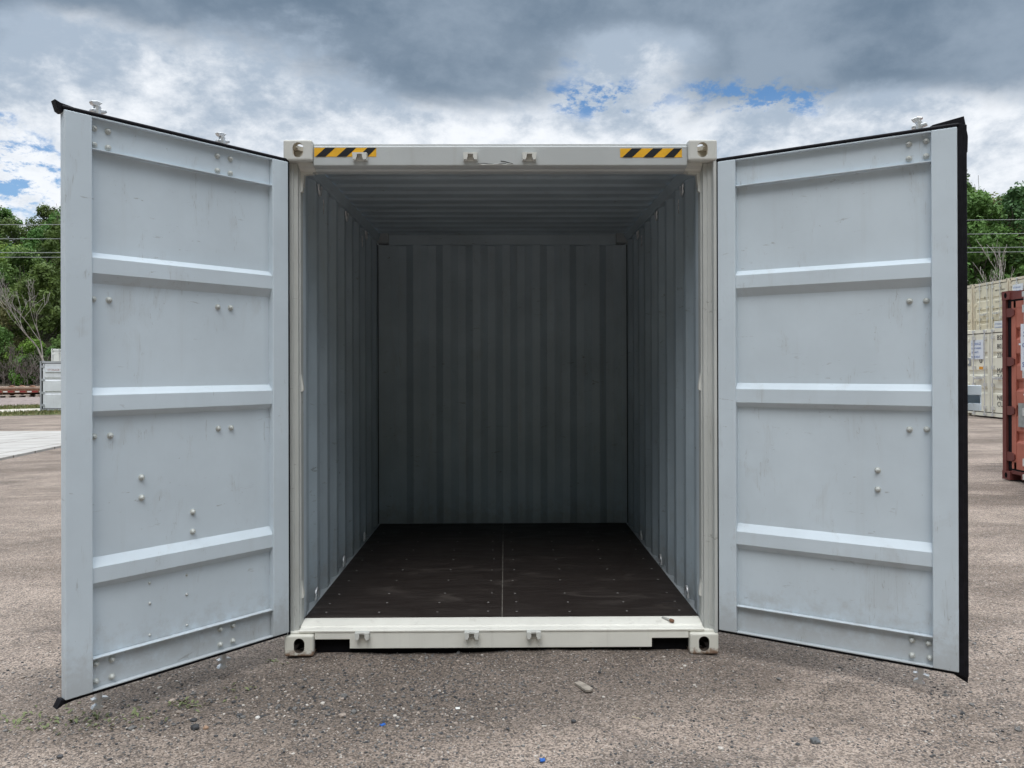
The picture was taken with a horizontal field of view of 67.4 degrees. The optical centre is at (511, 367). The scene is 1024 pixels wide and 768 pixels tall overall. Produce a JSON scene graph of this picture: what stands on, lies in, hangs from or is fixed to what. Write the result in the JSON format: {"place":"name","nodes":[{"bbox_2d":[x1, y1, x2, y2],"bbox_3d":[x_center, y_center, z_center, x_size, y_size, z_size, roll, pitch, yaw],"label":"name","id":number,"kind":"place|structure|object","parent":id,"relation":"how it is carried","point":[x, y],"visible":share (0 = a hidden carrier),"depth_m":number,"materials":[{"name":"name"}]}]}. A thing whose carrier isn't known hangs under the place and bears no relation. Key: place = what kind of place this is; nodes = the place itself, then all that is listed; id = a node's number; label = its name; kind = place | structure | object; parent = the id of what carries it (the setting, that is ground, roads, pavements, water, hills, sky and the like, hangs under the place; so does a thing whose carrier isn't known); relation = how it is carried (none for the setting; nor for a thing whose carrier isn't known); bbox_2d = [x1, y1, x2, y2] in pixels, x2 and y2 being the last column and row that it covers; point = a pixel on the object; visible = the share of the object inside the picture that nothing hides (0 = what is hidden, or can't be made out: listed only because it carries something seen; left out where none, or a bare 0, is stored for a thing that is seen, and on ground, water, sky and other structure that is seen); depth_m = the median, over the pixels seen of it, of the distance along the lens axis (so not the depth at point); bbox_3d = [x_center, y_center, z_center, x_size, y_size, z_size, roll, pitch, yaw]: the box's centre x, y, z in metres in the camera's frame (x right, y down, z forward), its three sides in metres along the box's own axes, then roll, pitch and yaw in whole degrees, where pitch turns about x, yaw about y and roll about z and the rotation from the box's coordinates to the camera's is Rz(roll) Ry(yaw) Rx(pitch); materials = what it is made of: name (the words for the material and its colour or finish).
{"place":"outdoors","nodes":[
{"label":"outdoors","id":0,"kind":"place"},
{"bbox_2d":[0,408,39,411],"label":"path","id":1,"kind":"structure","parent":0,"point":[19,409],"depth_m":42.92,"materials":[{"name":"white concrete"}]},
{"bbox_2d":[40,361,60,410],"bbox_3d":[-23.074,0.945,42.544,2.441,2.591,6.066,0,0,0],"label":"shipping container","id":2,"kind":"object","parent":1,"relation":"on","point":[50,385],"visible":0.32,"depth_m":39.55,"materials":[{"name":"grey metal"}]},
{"bbox_2d":[41,364,60,407],"bbox_3d":[-23.647,0.937,39.554,1.172,2.281,0.058,0,0,0],"label":"door","id":3,"kind":"structure","parent":2,"relation":"in","point":[51,392],"depth_m":39.55,"materials":[{"name":"grey paint"}]},
{"bbox_2d":[0,280,1023,767],"bbox_3d":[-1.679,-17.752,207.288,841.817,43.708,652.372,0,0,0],"label":"ground","id":4,"kind":"structure","parent":0,"point":[30,550],"depth_m":3.79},
{"bbox_2d":[0,362,8,386],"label":"bare shrub","id":5,"kind":"object","parent":4,"relation":"on","point":[4,374],"visible":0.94,"depth_m":80.24,"materials":[{"name":"grey plant"}]},
{"bbox_2d":[0,359,19,386],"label":"bare shrub","id":6,"kind":"object","parent":4,"relation":"on","point":[4,376],"visible":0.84,"depth_m":80.21,"materials":[{"name":"grey plant"}]},
{"bbox_2d":[0,344,21,382],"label":"tree","id":7,"kind":"object","parent":4,"relation":"on","point":[6,359],"visible":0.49,"depth_m":81.46,"materials":[{"name":"green plant"}]},
{"bbox_2d":[0,324,23,366],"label":"tree","id":8,"kind":"object","parent":4,"relation":"on","point":[4,334],"visible":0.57,"depth_m":82.06,"materials":[{"name":"green plant"}]},
{"bbox_2d":[0,205,24,244],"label":"tree","id":9,"kind":"object","parent":4,"relation":"on","point":[5,212],"visible":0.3,"depth_m":124.48,"materials":[{"name":"green plant"}]},
{"bbox_2d":[0,268,24,338],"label":"tree","id":10,"kind":"object","parent":4,"relation":"on","point":[5,281],"visible":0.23,"depth_m":91.75,"materials":[{"name":"green plant"}]},
{"bbox_2d":[0,356,25,385],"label":"bare shrub","id":11,"kind":"object","parent":4,"relation":"on","point":[15,366],"visible":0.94,"depth_m":78.62,"materials":[{"name":"plant"}]},
{"bbox_2d":[7,359,20,385],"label":"bare shrub","id":12,"kind":"object","parent":4,"relation":"on","point":[9,371],"visible":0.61,"depth_m":80.90,"materials":[{"name":"plant"}]},
{"bbox_2d":[0,216,31,246],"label":"tree","id":13,"kind":"object","parent":4,"relation":"on","point":[12,233],"visible":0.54,"depth_m":115.51,"materials":[{"name":"green plant"}]},
{"bbox_2d":[0,301,32,353],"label":"tree","id":14,"kind":"object","parent":4,"relation":"on","point":[4,316],"visible":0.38,"depth_m":86.45,"materials":[{"name":"green plant"}]},
{"bbox_2d":[5,341,29,383],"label":"bare tree","id":15,"kind":"object","parent":4,"relation":"on","point":[13,354],"visible":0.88,"depth_m":80.67,"materials":[{"name":"plant"}]},
{"bbox_2d":[0,397,39,405],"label":"ballast","id":16,"kind":"structure","parent":4,"relation":"on","point":[19,400],"depth_m":60.12,"materials":[{"name":"gravel"}]},
{"bbox_2d":[0,392,39,397],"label":"railway track","id":17,"kind":"structure","parent":16,"relation":"on","point":[18,396],"depth_m":70.73,"materials":[{"name":"metal"}]},
{"bbox_2d":[0,385,39,394],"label":"flat wagon","id":18,"kind":"object","parent":17,"relation":"on","point":[22,390],"visible":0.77,"depth_m":70.25,"materials":[{"name":"metal"}]},
{"bbox_2d":[0,243,42,330],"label":"tree","id":19,"kind":"object","parent":4,"relation":"on","point":[3,254],"visible":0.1,"depth_m":97.52,"materials":[{"name":"green plant"}]},
{"bbox_2d":[8,355,36,385],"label":"tree","id":20,"kind":"object","parent":4,"relation":"on","point":[17,381],"visible":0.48,"depth_m":80.78,"materials":[{"name":"green plant"}]},
{"bbox_2d":[16,358,30,384],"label":"bare shrub","id":21,"kind":"object","parent":4,"relation":"on","point":[27,365],"visible":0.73,"depth_m":79.59,"materials":[{"name":"plant"}]},
{"bbox_2d":[8,351,39,385],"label":"bare shrub","id":22,"kind":"object","parent":4,"relation":"on","point":[30,370],"visible":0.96,"depth_m":78.16,"materials":[{"name":"grey plant"}]},
{"bbox_2d":[0,273,49,360],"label":"bare tree","id":23,"kind":"object","parent":4,"relation":"on","point":[15,317],"visible":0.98,"depth_m":77.00,"materials":[{"name":"grey plant"}]},
{"bbox_2d":[4,336,46,379],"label":"tree","id":24,"kind":"object","parent":4,"relation":"on","point":[28,345],"visible":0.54,"depth_m":82.03,"materials":[{"name":"green plant"}]},
{"bbox_2d":[20,368,32,385],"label":"bare shrub","id":25,"kind":"object","parent":4,"relation":"on","point":[24,371],"visible":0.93,"depth_m":78.89,"materials":[{"name":"plant"}]},
{"bbox_2d":[0,245,57,340],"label":"tree","id":26,"kind":"object","parent":4,"relation":"on","point":[8,267],"visible":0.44,"depth_m":94.47,"materials":[{"name":"green plant"}]},
{"bbox_2d":[0,431,60,459],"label":"concrete slab","id":27,"kind":"structure","parent":4,"relation":"on","point":[13,444],"depth_m":19.05,"materials":[{"name":"white concrete"}]},
{"bbox_2d":[0,403,60,415],"bbox_3d":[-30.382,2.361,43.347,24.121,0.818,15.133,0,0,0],"label":"grass","id":28,"kind":"structure","parent":4,"relation":"on","point":[30,412],"depth_m":38.59,"materials":[{"name":"green plant"}]},
{"bbox_2d":[1,260,60,358],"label":"tree","id":29,"kind":"object","parent":4,"relation":"on","point":[45,278],"visible":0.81,"depth_m":85.22,"materials":[{"name":"green plant"}]},
{"bbox_2d":[19,346,50,383],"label":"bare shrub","id":30,"kind":"object","parent":4,"relation":"on","point":[31,360],"visible":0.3,"depth_m":80.91,"materials":[{"name":"green plant"}]},
{"bbox_2d":[18,226,56,262],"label":"tree","id":31,"kind":"object","parent":4,"relation":"on","point":[35,234],"visible":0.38,"depth_m":113.32,"materials":[{"name":"green plant"}]},
{"bbox_2d":[26,350,49,383],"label":"bare shrub","id":32,"kind":"object","parent":4,"relation":"on","point":[35,366],"visible":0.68,"depth_m":79.24,"materials":[{"name":"plant"}]},
{"bbox_2d":[22,203,58,247],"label":"tree","id":33,"kind":"object","parent":4,"relation":"on","point":[44,213],"visible":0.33,"depth_m":124.81,"materials":[{"name":"green plant"}]},
{"bbox_2d":[36,247,55,305],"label":"tree","id":34,"kind":"object","parent":4,"relation":"on","point":[38,250],"visible":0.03,"depth_m":105.32,"materials":[{"name":"green plant"}]},
{"bbox_2d":[32,253,60,314],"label":"tree","id":35,"kind":"object","parent":4,"relation":"on","point":[57,262],"visible":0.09,"depth_m":93.92,"materials":[{"name":"green plant"}]},
{"bbox_2d":[33,215,60,264],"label":"tree","id":36,"kind":"object","parent":4,"relation":"on","point":[52,242],"visible":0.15,"depth_m":103.64,"materials":[{"name":"green plant"}]},
{"bbox_2d":[35,344,58,365],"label":"tree","id":37,"kind":"object","parent":4,"relation":"on","point":[48,352],"visible":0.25,"depth_m":81.39,"materials":[{"name":"green plant"}]},
{"bbox_2d":[40,204,60,254],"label":"tree","id":38,"kind":"object","parent":4,"relation":"on","point":[51,219],"visible":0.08,"depth_m":113.82,"materials":[{"name":"green plant"}]},
{"bbox_2d":[43,334,60,360],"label":"tree","id":39,"kind":"object","parent":4,"relation":"on","point":[57,341],"visible":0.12,"depth_m":82.22,"materials":[{"name":"green plant"}]},
{"bbox_2d":[0,658,288,740],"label":"weeds","id":40,"kind":"object","parent":4,"relation":"on","point":[94,713],"visible":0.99,"depth_m":3.60,"materials":[{"name":"green plant"}]},
{"bbox_2d":[191,723,199,729],"bbox_3d":[-1.436,1.630,3.484,0.037,0.029,0.035,0,0,-26],"label":"stone","id":41,"kind":"object","parent":4,"relation":"on","point":[195,726],"visible":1,"depth_m":3.47,"materials":[{"name":"grey stone"}]},
{"bbox_2d":[0,252,993,257],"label":"power line","id":42,"kind":"object","parent":4,"relation":"on","point":[60,257],"visible":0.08,"depth_m":59.51,"materials":[{"name":"metal"}]},
{"bbox_2d":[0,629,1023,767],"bbox_3d":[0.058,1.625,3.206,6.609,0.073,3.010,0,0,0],"label":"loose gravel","id":43,"kind":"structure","parent":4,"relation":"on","point":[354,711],"depth_m":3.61,"materials":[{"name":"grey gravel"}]},
{"bbox_2d":[0,247,1023,252],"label":"power line","id":44,"kind":"object","parent":4,"relation":"on","point":[60,252],"visible":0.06,"depth_m":59.51,"materials":[{"name":"metal"}]},
{"bbox_2d":[0,219,1023,224],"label":"power line","id":45,"kind":"object","parent":4,"relation":"on","point":[60,224],"visible":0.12,"depth_m":59.51,"materials":[{"name":"metal"}]},
{"bbox_2d":[51,99,981,709],"bbox_3d":[0.117,0.172,5.360,4.374,2.906,3.881,0,0,0],"label":"shipping container","id":46,"kind":"object","parent":4,"relation":"on","point":[391,399],"visible":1,"depth_m":4.27,"materials":[{"name":"metal"}]},
{"bbox_2d":[51,99,290,709],"bbox_3d":[-1.663,0.174,3.884,0.105,2.852,1.197,0,0,40],"label":"door","id":47,"kind":"structure","parent":46,"relation":"in","point":[175,246],"depth_m":3.81,"materials":[{"name":"grey paint"}]},
{"bbox_2d":[716,116,981,683],"bbox_3d":[1.728,0.164,4.060,1.289,2.852,0.160,0,0,32],"label":"door","id":48,"kind":"structure","parent":46,"relation":"in","point":[845,397],"depth_m":3.99,"materials":[{"name":"grey paint"}]},
{"bbox_2d":[574,681,592,691],"bbox_3d":[0.366,1.612,3.883,0.044,0.012,0.119,0,0,-28],"label":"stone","id":49,"kind":"object","parent":4,"relation":"on","point":[584,687],"visible":1,"depth_m":3.87,"materials":[{"name":"beige stone"}]},
{"bbox_2d":[810,736,820,743],"bbox_3d":[1.316,1.615,3.328,0.042,0.032,0.034,0,0,0],"label":"stone","id":50,"kind":"object","parent":4,"relation":"on","point":[814,740],"visible":1,"depth_m":3.32,"materials":[{"name":"grey stone"}]},
{"bbox_2d":[967,255,974,279],"bbox_3d":[35.069,-8.671,66.488,8.184,12.714,7.709,0,0,12],"label":"tree","id":51,"kind":"object","parent":4,"relation":"on","point":[969,262],"depth_m":63.34,"materials":[{"name":"green plant"}]},
{"bbox_2d":[967,176,983,262],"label":"tree","id":52,"kind":"object","parent":4,"relation":"on","point":[975,188],"depth_m":72.61,"materials":[{"name":"green plant"}]},
{"bbox_2d":[967,181,996,272],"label":"tree","id":53,"kind":"object","parent":4,"relation":"on","point":[970,188],"visible":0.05,"depth_m":67.76,"materials":[{"name":"green plant"}]},
{"bbox_2d":[968,328,1002,417],"bbox_3d":[16.849,0.141,22.310,6.130,2.591,2.441,0,0,0],"label":"shipping container","id":54,"kind":"object","parent":4,"relation":"on","point":[985,359],"visible":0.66,"depth_m":22.41,"materials":[{"name":"beige metal"}]},
{"bbox_2d":[968,330,989,415],"bbox_3d":[13.849,0.146,22.884,0.140,2.501,1.172,0,0,0],"label":"door","id":55,"kind":"structure","parent":54,"relation":"in","point":[976,376],"depth_m":22.64,"materials":[{"name":"beige paint"}]},
{"bbox_2d":[990,329,1002,415],"bbox_3d":[13.859,0.144,21.688,0.140,2.501,1.172,0,0,0],"label":"door","id":56,"kind":"structure","parent":54,"relation":"in","point":[995,362],"depth_m":22.04,"materials":[{"name":"beige paint"}]},
{"bbox_2d":[973,240,1014,283],"bbox_3d":[29.594,-3.233,47.545,3.800,9.182,2.385,0,0,-45],"label":"bare tree","id":57,"kind":"object","parent":4,"relation":"on","point":[1000,265],"visible":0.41,"depth_m":47.36,"materials":[{"name":"grey plant"}]},
{"bbox_2d":[967,186,1023,285],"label":"tree","id":58,"kind":"object","parent":4,"relation":"on","point":[981,203],"visible":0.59,"depth_m":64.50,"materials":[{"name":"green plant"}]},
{"bbox_2d":[967,191,1023,285],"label":"tree","id":59,"kind":"object","parent":4,"relation":"on","point":[1013,229],"visible":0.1,"depth_m":67.90,"materials":[{"name":"green plant"}]},
{"bbox_2d":[980,180,1023,276],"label":"tree","id":60,"kind":"object","parent":4,"relation":"on","point":[1014,196],"visible":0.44,"depth_m":66.45,"materials":[{"name":"green plant"}]},
{"bbox_2d":[1002,290,1023,479],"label":"shipping container","id":61,"kind":"object","parent":4,"relation":"on","point":[1013,373],"visible":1,"depth_m":10.47,"materials":[{"name":"red metal"}]},
{"bbox_2d":[1006,291,1023,479],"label":"door","id":62,"kind":"structure","parent":61,"relation":"in","point":[1016,312],"depth_m":10.41,"materials":[{"name":"red paint"}]},
{"bbox_2d":[0,0,1023,240],"label":"sky","id":63,"kind":"structure","parent":0,"point":[745,76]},
{"bbox_2d":[661,616,673,622],"bbox_3d":[0.899,1.446,4.417,0.020,0.019,0.085,0,0,-38],"label":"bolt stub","id":64,"kind":"object","parent":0,"point":[669,619],"visible":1,"depth_m":4.41,"materials":[{"name":"metal"}]},
{"bbox_3d":[24.319,0.039,36.713,6.130,2.591,2.441,0,0,0],"label":"shipping container","id":65,"kind":"object","parent":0,"visible":0},
{"bbox_2d":[967,285,972,329],"bbox_3d":[24.262,-2.558,36.716,6.130,2.591,2.441,0,0,0],"label":"shipping container","id":66,"kind":"object","parent":65,"relation":"on","point":[970,305],"visible":0.08,"depth_m":35.65,"materials":[{"name":"beige metal"}]},
{"bbox_2d":[967,288,970,329],"bbox_3d":[21.313,-2.555,36.094,0.058,2.281,1.172,0,0,0],"label":"door","id":67,"kind":"structure","parent":66,"relation":"in","point":[968,290],"depth_m":35.74,"materials":[{"name":"beige paint"}]},
{"bbox_3d":[24.340,0.044,34.193,6.130,2.591,2.441,0,0,0],"label":"shipping container","id":68,"kind":"object","parent":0,"visible":0},
{"bbox_2d":[973,278,1008,329],"bbox_3d":[24.283,-2.553,34.196,6.130,2.591,2.441,0,0,0],"label":"shipping container","id":69,"kind":"object","parent":68,"relation":"on","point":[987,305],"visible":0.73,"depth_m":34.31,"materials":[{"name":"beige metal"}]},
{"bbox_2d":[974,283,990,329],"bbox_3d":[21.283,-2.548,34.769,0.140,2.501,1.172,0,0,0],"label":"door","id":70,"kind":"structure","parent":69,"relation":"in","point":[982,306],"depth_m":34.74,"materials":[{"name":"beige paint"}]},
{"bbox_2d":[991,280,1006,328],"bbox_3d":[21.293,-2.550,33.573,0.140,2.501,1.172,0,0,0],"label":"door","id":71,"kind":"structure","parent":69,"relation":"in","point":[996,296],"depth_m":33.76,"materials":[{"name":"beige paint"}]},
{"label":"shipping container","id":72,"kind":"object","parent":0,"visible":0},
{"bbox_2d":[1009,276,1023,290],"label":"shipping container","id":73,"kind":"object","parent":72,"relation":"on","point":[1016,283],"visible":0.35,"depth_m":32.35,"materials":[{"name":"beige metal"}]},
{"bbox_2d":[1011,277,1023,290],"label":"door","id":74,"kind":"structure","parent":73,"relation":"in","point":[1017,281],"depth_m":32.35,"materials":[{"name":"beige paint"}]},
{"bbox_3d":[-27.681,2.110,52.178,0.600,0.715,0.600,0,0,0],"label":"concrete block","id":75,"kind":"object","parent":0,"visible":0},
{"bbox_2d":[51,349,60,360],"bbox_3d":[-26.664,0.293,49.484,2.441,2.896,6.130,0,0,0],"label":"shipping container","id":76,"kind":"object","parent":75,"relation":"on","point":[55,354],"visible":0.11,"depth_m":46.51,"materials":[{"name":"grey metal"}]},
{"bbox_2d":[53,349,60,360],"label":"door","id":77,"kind":"structure","parent":76,"relation":"in","point":[56,354],"depth_m":46.52,"materials":[{"name":"white paint"}]}
]}

